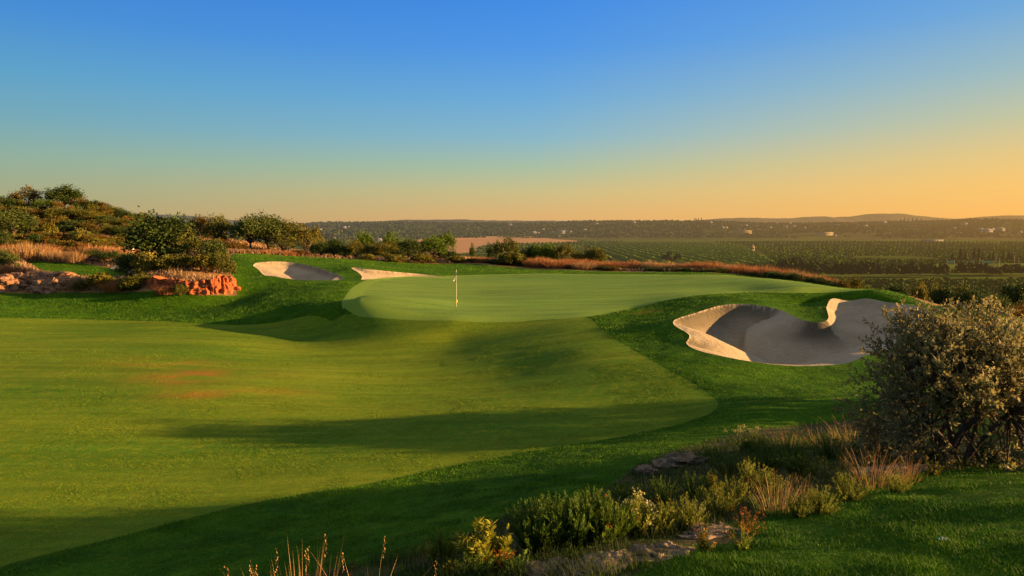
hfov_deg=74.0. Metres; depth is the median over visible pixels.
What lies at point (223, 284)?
red rock bank
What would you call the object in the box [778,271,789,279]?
shrub
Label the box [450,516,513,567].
golden leaf plant
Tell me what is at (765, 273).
shrub
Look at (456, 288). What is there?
flagstick
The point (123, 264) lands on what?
shrub
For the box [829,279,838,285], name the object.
shrub
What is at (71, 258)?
straw clump
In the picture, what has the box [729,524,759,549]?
orange flower plant
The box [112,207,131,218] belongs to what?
shrub
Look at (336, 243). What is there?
shrub
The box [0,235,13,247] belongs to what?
scrub shrub
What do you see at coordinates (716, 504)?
herb shrub
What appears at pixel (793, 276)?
shrub
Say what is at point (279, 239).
tree
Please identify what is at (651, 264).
straw clump
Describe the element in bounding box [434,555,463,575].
sage plant
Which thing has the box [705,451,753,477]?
dark shrub
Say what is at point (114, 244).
scrub shrub
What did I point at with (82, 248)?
straw clump
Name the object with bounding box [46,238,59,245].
scrub shrub
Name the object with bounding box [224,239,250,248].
shrub
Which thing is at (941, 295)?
shrub
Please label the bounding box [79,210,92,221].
scrub shrub
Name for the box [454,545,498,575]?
dark shrub
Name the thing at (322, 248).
shrub
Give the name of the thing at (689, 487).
dark shrub
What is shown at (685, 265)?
straw clump
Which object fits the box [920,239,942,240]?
greenhouse
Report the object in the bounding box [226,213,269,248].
tree
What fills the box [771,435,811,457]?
dark shrub
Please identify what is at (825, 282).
shrub
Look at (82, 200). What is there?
shrub
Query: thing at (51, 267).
tee lawn
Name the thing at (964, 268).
windbreak tree
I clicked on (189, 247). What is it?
bush
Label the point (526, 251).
shrub
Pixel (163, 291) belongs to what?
straw clump
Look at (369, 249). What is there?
tree
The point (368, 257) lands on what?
shrub
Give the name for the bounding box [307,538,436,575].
grass plume
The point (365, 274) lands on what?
sand bunker
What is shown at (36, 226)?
shrub
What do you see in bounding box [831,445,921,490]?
dry grass clump
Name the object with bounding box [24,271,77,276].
pale boulder
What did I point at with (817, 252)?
citrus grove
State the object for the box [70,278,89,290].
shrub
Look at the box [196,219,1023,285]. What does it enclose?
valley terrain
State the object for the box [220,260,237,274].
shrub
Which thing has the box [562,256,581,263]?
straw clump
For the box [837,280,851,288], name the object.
shrub
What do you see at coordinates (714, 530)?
ledge rock
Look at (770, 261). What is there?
orchard hedge
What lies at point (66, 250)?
scrub shrub
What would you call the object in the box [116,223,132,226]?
scrub shrub
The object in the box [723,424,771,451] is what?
cream flower bush
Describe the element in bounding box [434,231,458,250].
tree
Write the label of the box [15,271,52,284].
pale boulder
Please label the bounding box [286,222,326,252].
tree
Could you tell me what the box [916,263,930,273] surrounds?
windbreak tree
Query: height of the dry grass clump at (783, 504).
0.594 m
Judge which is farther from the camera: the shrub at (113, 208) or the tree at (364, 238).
the shrub at (113, 208)
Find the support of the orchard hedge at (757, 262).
on the valley terrain at (464, 245)
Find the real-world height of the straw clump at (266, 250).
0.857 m
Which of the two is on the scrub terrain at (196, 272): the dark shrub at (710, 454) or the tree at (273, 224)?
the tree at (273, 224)
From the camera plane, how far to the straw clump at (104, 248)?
72.38 m
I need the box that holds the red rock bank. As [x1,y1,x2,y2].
[143,275,236,295]
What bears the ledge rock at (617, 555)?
on the planted bank ground at (725, 540)
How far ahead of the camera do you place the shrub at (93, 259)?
69.05 m
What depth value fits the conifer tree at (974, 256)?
522.48 m
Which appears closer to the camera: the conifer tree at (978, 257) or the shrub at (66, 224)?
the shrub at (66, 224)
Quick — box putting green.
[342,274,866,321]
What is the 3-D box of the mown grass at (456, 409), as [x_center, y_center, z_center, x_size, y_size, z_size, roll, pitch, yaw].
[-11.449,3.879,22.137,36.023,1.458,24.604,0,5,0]
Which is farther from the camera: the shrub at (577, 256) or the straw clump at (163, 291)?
the shrub at (577, 256)
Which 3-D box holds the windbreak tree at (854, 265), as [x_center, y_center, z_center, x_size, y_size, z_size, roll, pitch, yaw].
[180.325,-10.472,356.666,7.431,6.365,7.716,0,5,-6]
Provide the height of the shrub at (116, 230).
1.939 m
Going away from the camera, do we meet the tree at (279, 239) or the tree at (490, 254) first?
the tree at (279, 239)
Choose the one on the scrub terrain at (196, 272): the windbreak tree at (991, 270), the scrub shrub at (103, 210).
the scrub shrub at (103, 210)
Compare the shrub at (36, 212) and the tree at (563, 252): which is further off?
the shrub at (36, 212)
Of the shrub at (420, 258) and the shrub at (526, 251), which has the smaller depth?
the shrub at (420, 258)
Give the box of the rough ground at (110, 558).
[0,254,1023,575]
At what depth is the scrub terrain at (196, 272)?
55.61 m
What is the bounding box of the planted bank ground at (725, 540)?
[298,421,1023,575]
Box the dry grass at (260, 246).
[0,207,745,292]
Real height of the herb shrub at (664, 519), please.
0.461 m
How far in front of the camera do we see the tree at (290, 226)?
87.91 m
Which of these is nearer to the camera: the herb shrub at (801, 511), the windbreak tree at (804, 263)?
the herb shrub at (801, 511)
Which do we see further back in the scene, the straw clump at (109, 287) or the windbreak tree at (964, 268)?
the windbreak tree at (964, 268)
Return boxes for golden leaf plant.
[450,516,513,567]
[496,539,526,565]
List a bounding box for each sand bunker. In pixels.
[253,262,342,279]
[352,267,444,279]
[673,298,936,365]
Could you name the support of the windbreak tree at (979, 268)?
on the valley terrain at (464, 245)
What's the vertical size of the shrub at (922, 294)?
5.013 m
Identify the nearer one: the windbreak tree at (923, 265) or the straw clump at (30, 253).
the straw clump at (30, 253)
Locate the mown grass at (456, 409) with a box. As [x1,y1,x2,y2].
[0,330,708,559]
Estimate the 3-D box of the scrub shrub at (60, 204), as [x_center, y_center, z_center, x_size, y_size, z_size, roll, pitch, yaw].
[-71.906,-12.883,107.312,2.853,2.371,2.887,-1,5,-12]
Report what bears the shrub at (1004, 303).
on the scrub terrain at (196, 272)
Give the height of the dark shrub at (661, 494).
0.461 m
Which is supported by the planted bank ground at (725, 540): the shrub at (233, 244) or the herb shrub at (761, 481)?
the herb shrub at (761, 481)
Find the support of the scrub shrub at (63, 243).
on the scrub terrain at (196, 272)
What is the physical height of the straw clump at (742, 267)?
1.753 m
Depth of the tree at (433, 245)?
82.14 m
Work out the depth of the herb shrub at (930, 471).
9.45 m
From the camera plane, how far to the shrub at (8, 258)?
62.93 m
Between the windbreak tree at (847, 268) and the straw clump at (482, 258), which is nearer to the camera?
the straw clump at (482, 258)
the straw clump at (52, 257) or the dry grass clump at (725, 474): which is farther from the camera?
the straw clump at (52, 257)
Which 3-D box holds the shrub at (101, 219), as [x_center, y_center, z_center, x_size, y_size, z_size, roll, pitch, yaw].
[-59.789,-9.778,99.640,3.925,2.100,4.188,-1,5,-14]
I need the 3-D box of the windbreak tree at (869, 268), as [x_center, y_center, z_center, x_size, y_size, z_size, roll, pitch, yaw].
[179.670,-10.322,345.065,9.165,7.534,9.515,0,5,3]
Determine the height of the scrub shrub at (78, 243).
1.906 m
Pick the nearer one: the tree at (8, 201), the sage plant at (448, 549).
the sage plant at (448, 549)
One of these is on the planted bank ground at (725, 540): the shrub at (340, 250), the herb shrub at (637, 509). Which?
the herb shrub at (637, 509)
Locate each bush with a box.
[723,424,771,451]
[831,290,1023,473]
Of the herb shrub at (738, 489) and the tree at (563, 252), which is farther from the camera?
the tree at (563, 252)
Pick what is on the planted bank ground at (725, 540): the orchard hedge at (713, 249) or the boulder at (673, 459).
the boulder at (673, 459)
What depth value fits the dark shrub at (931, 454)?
11.21 m
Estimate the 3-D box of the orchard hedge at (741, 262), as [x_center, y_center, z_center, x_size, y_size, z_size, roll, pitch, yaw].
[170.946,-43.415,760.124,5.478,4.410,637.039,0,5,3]
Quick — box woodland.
[223,218,1023,240]
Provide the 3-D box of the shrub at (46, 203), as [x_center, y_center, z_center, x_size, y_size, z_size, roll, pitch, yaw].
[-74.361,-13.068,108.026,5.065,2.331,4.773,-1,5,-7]
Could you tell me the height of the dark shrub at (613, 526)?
0.650 m
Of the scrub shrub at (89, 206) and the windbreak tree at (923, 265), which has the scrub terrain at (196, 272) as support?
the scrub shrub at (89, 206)
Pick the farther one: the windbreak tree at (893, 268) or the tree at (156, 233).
the windbreak tree at (893, 268)
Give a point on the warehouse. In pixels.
(742, 231)
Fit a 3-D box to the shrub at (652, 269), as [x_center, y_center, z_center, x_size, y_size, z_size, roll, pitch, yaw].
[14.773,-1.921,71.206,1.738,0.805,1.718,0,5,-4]
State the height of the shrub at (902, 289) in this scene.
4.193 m
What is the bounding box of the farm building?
[815,232,832,235]
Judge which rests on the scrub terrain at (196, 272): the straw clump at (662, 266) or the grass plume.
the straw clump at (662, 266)
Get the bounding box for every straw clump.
[0,241,61,260]
[0,263,32,274]
[31,244,64,252]
[41,249,74,262]
[58,250,94,263]
[66,244,107,253]
[81,244,121,252]
[95,280,127,291]
[101,246,138,254]
[151,286,176,294]
[255,248,279,254]
[274,250,300,255]
[471,256,496,262]
[521,256,553,267]
[541,259,577,268]
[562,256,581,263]
[569,261,598,269]
[574,259,601,265]
[602,259,626,266]
[611,261,634,269]
[625,260,642,266]
[640,259,661,267]
[654,262,671,268]
[661,261,677,266]
[664,261,688,271]
[676,262,693,267]
[682,260,702,268]
[689,261,718,268]
[699,260,734,268]
[725,264,752,274]
[745,266,768,273]
[754,265,782,277]
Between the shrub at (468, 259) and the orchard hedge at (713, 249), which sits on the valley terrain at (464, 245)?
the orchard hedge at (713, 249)
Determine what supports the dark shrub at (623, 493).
on the planted bank ground at (725, 540)
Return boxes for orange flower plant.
[695,524,717,550]
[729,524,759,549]
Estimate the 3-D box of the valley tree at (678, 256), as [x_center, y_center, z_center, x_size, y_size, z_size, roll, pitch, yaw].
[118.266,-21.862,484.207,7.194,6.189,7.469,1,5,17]
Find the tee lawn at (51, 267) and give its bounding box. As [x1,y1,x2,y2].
[30,260,127,276]
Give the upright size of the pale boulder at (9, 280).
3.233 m
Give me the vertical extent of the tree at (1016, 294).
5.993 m
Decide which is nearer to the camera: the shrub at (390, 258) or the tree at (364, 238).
the shrub at (390, 258)
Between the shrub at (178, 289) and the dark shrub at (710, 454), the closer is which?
the dark shrub at (710, 454)
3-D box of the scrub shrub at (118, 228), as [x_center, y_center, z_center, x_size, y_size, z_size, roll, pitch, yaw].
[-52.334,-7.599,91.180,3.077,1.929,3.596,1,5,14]
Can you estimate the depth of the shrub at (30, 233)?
81.24 m
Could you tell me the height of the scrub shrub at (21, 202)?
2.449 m
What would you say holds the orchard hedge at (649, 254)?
on the valley terrain at (464, 245)
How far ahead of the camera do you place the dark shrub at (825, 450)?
12.32 m
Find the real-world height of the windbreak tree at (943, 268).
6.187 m
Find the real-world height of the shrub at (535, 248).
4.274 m
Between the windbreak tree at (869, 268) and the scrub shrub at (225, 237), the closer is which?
the scrub shrub at (225, 237)
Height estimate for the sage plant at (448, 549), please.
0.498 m
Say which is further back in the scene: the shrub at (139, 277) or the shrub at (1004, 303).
the shrub at (139, 277)
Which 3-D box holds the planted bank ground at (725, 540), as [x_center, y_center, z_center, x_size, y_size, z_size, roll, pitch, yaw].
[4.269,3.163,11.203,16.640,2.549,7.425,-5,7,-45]
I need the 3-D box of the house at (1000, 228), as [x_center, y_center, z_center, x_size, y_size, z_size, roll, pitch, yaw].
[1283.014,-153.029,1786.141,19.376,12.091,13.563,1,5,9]
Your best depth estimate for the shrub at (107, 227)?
91.06 m
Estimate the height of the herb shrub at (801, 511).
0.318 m
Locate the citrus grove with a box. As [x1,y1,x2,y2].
[234,238,1023,298]
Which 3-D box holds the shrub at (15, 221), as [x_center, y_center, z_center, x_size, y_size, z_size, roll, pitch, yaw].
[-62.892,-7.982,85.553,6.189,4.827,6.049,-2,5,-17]
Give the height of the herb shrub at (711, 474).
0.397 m
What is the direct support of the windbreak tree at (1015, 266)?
on the valley terrain at (464, 245)
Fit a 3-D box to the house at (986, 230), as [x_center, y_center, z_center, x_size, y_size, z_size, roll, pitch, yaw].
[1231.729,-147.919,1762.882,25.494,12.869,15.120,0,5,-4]
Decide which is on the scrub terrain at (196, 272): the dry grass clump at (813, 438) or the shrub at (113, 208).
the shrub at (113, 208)
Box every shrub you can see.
[0,208,42,235]
[0,229,11,238]
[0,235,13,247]
[0,248,21,267]
[3,205,31,213]
[5,239,33,246]
[8,230,23,235]
[10,232,24,240]
[14,198,26,208]
[17,231,47,242]
[20,218,44,230]
[25,206,48,219]
[25,233,44,243]
[28,199,56,209]
[28,202,44,210]
[36,218,63,226]
[37,222,59,233]
[40,205,74,219]
[40,236,53,244]
[43,232,73,241]
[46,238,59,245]
[47,200,65,209]
[51,215,70,220]
[53,240,75,247]
[55,206,88,219]
[55,218,84,231]
[61,243,75,252]
[61,275,95,289]
[66,241,93,251]
[67,196,88,208]
[67,227,90,241]
[68,219,101,230]
[69,202,81,208]
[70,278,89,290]
[76,210,104,221]
[77,248,101,258]
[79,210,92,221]
[80,233,112,241]
[82,200,99,208]
[83,255,113,261]
[84,203,100,210]
[84,237,105,244]
[85,272,117,286]
[89,214,116,225]
[89,223,119,234]
[91,226,106,233]
[92,240,110,247]
[94,200,109,208]
[96,207,113,215]
[96,251,121,260]
[103,238,114,243]
[103,241,121,248]
[104,217,129,225]
[106,203,121,212]
[106,225,132,235]
[107,235,122,243]
[110,224,126,234]
[110,252,137,276]
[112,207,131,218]
[112,253,134,261]
[115,275,143,290]
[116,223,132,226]
[121,212,141,217]
[128,250,161,273]
[128,271,151,285]
[150,254,182,271]
[168,252,199,268]
[172,285,190,295]
[186,254,215,270]
[203,250,235,273]
[205,239,229,244]
[214,236,229,241]
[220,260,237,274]
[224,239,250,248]
[291,250,311,256]
[308,241,334,256]
[325,238,346,255]
[333,244,357,257]
[357,254,380,259]
[380,254,408,261]
[389,244,406,255]
[410,254,435,263]
[434,249,462,259]
[445,255,466,262]
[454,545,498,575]
[465,257,476,262]
[493,251,527,264]
[499,549,538,575]
[503,493,576,556]
[519,244,533,259]
[528,241,541,259]
[534,241,557,260]
[538,490,569,513]
[540,490,613,548]
[571,250,589,260]
[571,487,640,544]
[572,486,613,508]
[604,265,619,270]
[612,478,638,498]
[612,487,663,536]
[635,476,680,504]
[640,495,682,533]
[645,266,657,271]
[660,492,711,530]
[669,470,717,497]
[679,268,694,271]
[694,481,739,515]
[697,443,731,461]
[701,268,718,272]
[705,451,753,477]
[706,468,717,490]
[711,268,727,272]
[716,475,754,502]
[738,456,767,492]
[741,441,799,468]
[742,433,783,452]
[746,272,757,276]
[751,465,791,497]
[762,271,773,278]
[766,270,784,278]
[770,444,829,476]
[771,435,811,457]
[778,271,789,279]
[784,271,803,280]
[784,493,816,517]
[801,275,812,282]
[802,432,858,459]
[802,485,845,514]
[810,276,826,283]
[820,279,833,285]
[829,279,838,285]
[829,472,877,501]
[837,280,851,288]
[843,428,891,459]
[847,274,864,288]
[881,472,916,492]
[887,282,913,295]
[907,281,929,300]
[917,439,964,461]
[925,283,957,304]
[925,460,945,475]
[926,278,940,301]
[947,284,989,308]
[951,277,971,296]
[961,436,1018,462]
[976,289,1014,311]
[999,301,1023,317]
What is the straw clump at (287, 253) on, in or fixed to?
on the scrub terrain at (196, 272)
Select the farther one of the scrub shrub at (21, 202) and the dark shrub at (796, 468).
the scrub shrub at (21, 202)
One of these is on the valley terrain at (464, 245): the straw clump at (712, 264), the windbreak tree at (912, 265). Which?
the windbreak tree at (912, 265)
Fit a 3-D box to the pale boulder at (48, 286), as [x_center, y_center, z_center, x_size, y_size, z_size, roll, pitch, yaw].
[-37.877,0.402,56.181,3.455,2.732,3.265,1,5,11]
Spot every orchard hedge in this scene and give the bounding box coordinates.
[587,244,641,263]
[590,243,657,263]
[595,242,672,264]
[601,242,689,264]
[608,242,704,263]
[614,242,723,265]
[621,242,739,265]
[629,242,754,266]
[635,242,768,265]
[641,242,773,263]
[654,242,763,256]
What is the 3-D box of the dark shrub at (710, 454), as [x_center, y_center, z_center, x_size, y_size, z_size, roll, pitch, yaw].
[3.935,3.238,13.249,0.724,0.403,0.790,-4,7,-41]
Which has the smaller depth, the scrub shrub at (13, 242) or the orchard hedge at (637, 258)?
the scrub shrub at (13, 242)
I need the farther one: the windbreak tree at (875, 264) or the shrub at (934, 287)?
the windbreak tree at (875, 264)
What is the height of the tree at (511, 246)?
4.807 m
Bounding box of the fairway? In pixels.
[0,313,717,566]
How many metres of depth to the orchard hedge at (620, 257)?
562.03 m
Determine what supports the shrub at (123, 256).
on the scrub terrain at (196, 272)
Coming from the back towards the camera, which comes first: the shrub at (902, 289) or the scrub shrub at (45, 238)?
the scrub shrub at (45, 238)
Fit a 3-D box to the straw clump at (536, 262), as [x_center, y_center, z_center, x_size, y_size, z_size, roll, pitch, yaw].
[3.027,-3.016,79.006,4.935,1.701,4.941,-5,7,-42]
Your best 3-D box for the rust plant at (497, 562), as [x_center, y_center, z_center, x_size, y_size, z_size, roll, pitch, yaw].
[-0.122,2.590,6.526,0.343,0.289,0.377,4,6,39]
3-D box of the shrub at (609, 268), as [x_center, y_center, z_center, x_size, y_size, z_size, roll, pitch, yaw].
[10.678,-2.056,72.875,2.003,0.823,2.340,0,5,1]
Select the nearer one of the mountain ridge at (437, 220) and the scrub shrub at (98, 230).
the scrub shrub at (98, 230)
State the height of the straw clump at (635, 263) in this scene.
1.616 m
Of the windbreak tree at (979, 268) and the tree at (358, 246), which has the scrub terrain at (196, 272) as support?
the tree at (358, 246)
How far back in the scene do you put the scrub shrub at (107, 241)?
77.49 m
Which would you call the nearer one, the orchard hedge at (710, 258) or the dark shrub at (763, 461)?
the dark shrub at (763, 461)
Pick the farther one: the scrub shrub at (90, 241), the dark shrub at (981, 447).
the scrub shrub at (90, 241)
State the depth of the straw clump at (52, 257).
68.53 m
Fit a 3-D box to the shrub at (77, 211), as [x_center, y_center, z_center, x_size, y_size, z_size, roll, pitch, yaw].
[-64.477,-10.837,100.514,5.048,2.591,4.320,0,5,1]
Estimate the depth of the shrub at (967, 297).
55.20 m
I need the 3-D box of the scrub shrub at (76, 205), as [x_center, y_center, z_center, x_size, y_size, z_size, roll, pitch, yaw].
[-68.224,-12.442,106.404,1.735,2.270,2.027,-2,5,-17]
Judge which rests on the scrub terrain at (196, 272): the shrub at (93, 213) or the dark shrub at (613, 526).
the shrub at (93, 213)
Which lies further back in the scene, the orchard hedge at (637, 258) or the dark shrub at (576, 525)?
the orchard hedge at (637, 258)
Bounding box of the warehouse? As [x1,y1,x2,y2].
[733,230,751,233]
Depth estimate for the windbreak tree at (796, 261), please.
351.76 m
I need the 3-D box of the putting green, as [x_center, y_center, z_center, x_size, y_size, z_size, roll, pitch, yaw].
[5.675,-0.015,52.766,35.416,1.402,30.027,0,5,0]
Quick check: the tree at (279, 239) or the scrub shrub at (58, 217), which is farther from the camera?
the scrub shrub at (58, 217)
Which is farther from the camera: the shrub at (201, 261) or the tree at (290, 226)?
the tree at (290, 226)
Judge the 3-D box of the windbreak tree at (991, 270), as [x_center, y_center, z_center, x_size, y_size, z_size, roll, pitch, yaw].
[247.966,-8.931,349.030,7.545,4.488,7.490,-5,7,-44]
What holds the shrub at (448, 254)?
on the scrub terrain at (196, 272)
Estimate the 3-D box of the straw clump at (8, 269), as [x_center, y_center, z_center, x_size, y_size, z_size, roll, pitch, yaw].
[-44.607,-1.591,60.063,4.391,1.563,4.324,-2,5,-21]
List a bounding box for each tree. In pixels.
[0,195,20,207]
[8,184,45,206]
[40,183,85,207]
[115,206,201,257]
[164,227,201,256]
[186,214,210,237]
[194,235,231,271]
[199,213,238,238]
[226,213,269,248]
[246,212,287,249]
[263,230,297,250]
[280,218,299,250]
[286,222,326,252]
[344,238,368,257]
[354,230,373,253]
[358,242,381,255]
[370,240,403,256]
[380,228,401,249]
[394,235,425,258]
[418,235,449,256]
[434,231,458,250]
[468,242,476,257]
[484,240,501,258]
[491,235,519,257]
[553,241,576,260]
[582,244,607,261]
[662,252,672,260]
[673,253,682,260]
[775,259,794,271]
[785,256,803,271]
[800,259,812,272]
[805,260,823,274]
[820,261,831,273]
[824,264,844,274]
[836,262,853,274]
[851,262,860,273]
[855,260,874,274]
[871,261,883,273]
[885,264,900,274]
[896,264,912,274]
[905,261,921,273]
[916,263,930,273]
[925,263,936,273]
[934,263,950,274]
[954,263,972,272]
[957,248,962,259]
[968,262,983,272]
[972,247,975,259]
[974,263,989,272]
[976,248,979,260]
[985,266,1002,274]
[996,264,1013,272]
[998,278,1023,314]
[1004,264,1021,272]
[1016,266,1023,272]
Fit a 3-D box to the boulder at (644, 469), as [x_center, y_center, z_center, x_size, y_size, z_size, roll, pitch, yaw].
[2.575,3.587,12.956,0.451,0.410,0.472,-1,5,-6]
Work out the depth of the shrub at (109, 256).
68.90 m
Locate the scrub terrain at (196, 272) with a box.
[4,218,938,305]
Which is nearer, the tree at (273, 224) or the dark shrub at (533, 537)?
the dark shrub at (533, 537)
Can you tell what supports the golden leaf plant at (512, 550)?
on the planted bank ground at (725, 540)
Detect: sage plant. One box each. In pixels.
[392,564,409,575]
[418,526,462,568]
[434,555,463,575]
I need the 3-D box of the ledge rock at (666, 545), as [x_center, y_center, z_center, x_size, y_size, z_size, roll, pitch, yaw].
[1.335,2.515,6.156,0.797,0.310,0.642,-2,6,-26]
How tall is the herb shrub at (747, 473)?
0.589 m
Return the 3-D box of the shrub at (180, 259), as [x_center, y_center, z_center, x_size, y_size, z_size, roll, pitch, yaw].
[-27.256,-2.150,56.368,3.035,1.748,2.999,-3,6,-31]
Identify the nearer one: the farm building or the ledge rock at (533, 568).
the ledge rock at (533, 568)
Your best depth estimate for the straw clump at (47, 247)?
72.75 m
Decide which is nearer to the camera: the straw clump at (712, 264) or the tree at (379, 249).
the straw clump at (712, 264)
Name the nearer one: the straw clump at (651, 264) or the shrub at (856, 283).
the shrub at (856, 283)
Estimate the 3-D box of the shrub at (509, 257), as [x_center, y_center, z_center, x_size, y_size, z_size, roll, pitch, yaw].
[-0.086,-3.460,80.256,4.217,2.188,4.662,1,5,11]
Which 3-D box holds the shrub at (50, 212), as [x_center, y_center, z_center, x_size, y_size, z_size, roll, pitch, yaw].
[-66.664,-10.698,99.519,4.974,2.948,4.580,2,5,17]
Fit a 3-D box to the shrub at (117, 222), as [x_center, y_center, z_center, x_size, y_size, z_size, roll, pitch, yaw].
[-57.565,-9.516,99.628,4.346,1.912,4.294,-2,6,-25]
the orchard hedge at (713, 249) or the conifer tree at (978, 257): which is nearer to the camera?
the conifer tree at (978, 257)
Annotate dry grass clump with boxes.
[223,535,342,575]
[703,464,737,479]
[739,466,809,517]
[768,426,807,444]
[778,476,824,500]
[784,423,855,447]
[795,429,887,471]
[819,417,858,442]
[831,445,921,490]
[883,453,939,484]
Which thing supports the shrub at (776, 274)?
on the scrub terrain at (196, 272)
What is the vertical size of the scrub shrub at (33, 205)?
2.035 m
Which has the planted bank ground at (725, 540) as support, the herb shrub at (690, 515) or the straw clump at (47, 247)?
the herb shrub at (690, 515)
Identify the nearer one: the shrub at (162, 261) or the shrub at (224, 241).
the shrub at (162, 261)
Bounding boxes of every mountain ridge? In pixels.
[147,214,566,223]
[699,213,1023,223]
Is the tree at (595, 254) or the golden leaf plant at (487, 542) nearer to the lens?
the golden leaf plant at (487, 542)
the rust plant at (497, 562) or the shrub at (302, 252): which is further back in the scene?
the shrub at (302, 252)
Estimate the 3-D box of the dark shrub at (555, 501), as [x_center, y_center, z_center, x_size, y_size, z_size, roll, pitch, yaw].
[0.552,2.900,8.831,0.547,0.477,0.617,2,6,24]
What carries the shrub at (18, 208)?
on the scrub terrain at (196, 272)
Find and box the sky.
[0,0,1023,222]
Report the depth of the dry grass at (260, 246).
72.14 m
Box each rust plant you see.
[484,540,515,569]
[731,505,766,532]
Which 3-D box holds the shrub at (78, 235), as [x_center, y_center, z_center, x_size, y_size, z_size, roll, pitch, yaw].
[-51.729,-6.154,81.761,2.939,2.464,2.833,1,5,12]
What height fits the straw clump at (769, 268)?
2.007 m
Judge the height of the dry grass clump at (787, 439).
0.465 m
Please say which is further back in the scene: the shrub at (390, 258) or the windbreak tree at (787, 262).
the windbreak tree at (787, 262)
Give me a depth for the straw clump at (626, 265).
74.06 m
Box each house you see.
[980,228,992,231]
[995,227,1004,230]
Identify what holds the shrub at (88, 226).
on the scrub terrain at (196, 272)
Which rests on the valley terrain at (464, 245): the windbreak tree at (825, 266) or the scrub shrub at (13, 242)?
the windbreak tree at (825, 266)
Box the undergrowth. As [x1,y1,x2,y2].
[308,425,1023,575]
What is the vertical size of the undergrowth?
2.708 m
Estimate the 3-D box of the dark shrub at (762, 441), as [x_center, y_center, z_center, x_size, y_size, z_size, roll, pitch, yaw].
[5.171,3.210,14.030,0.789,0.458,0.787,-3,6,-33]
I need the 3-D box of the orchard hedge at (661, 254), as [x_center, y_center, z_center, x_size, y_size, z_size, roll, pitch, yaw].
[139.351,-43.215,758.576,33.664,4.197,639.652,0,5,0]
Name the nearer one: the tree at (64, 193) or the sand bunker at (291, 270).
the sand bunker at (291, 270)
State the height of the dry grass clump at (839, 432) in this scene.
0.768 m
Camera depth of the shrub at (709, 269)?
68.50 m
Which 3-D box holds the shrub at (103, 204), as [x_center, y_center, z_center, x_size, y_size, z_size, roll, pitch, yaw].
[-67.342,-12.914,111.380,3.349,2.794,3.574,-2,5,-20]
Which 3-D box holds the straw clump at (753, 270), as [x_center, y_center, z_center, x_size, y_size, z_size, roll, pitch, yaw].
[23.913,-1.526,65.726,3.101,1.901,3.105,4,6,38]
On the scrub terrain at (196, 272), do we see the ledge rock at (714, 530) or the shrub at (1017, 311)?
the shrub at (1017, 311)
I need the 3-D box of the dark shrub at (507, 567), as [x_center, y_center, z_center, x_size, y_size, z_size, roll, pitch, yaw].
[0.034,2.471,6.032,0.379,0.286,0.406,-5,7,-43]
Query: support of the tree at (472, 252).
on the scrub terrain at (196, 272)
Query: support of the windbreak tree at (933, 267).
on the valley terrain at (464, 245)
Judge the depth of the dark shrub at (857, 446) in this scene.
12.03 m
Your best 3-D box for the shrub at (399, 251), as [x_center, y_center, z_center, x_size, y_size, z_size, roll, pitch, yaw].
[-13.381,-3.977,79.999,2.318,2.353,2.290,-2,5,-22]
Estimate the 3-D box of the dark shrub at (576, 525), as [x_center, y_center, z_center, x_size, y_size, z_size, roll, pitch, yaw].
[0.625,2.390,7.034,0.782,0.672,0.845,3,6,27]
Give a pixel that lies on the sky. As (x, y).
(305, 111)
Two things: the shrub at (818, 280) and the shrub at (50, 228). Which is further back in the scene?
the shrub at (50, 228)
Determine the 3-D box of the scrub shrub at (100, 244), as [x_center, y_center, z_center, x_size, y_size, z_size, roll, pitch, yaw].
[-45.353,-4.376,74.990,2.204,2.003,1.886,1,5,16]
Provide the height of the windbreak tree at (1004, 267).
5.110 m
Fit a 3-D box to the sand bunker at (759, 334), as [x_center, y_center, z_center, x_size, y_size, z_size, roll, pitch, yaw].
[14.057,2.369,32.563,12.876,2.629,12.118,0,5,0]
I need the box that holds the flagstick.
[454,270,456,306]
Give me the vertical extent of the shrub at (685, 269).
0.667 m
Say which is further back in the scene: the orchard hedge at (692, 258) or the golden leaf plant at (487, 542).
the orchard hedge at (692, 258)
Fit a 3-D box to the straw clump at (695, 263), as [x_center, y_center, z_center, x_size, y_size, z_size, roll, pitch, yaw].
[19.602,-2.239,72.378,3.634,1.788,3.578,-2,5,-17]
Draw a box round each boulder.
[0,272,30,292]
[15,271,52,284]
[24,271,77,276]
[26,276,76,293]
[634,464,659,474]
[651,451,721,469]
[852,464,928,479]
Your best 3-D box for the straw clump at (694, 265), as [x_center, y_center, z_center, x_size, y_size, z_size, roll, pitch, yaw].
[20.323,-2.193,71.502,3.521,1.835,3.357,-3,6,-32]
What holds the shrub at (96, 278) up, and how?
on the scrub terrain at (196, 272)
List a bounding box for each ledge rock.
[520,557,576,575]
[566,549,635,575]
[630,541,694,563]
[676,521,752,539]
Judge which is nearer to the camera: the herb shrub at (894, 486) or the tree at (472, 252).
the herb shrub at (894, 486)
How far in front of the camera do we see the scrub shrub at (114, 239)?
79.52 m
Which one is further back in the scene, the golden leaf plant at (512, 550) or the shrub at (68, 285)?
the shrub at (68, 285)
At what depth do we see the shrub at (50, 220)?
91.64 m
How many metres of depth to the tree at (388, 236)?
92.24 m
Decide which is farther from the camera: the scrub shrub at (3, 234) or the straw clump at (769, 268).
the scrub shrub at (3, 234)
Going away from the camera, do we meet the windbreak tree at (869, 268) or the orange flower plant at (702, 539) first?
the orange flower plant at (702, 539)

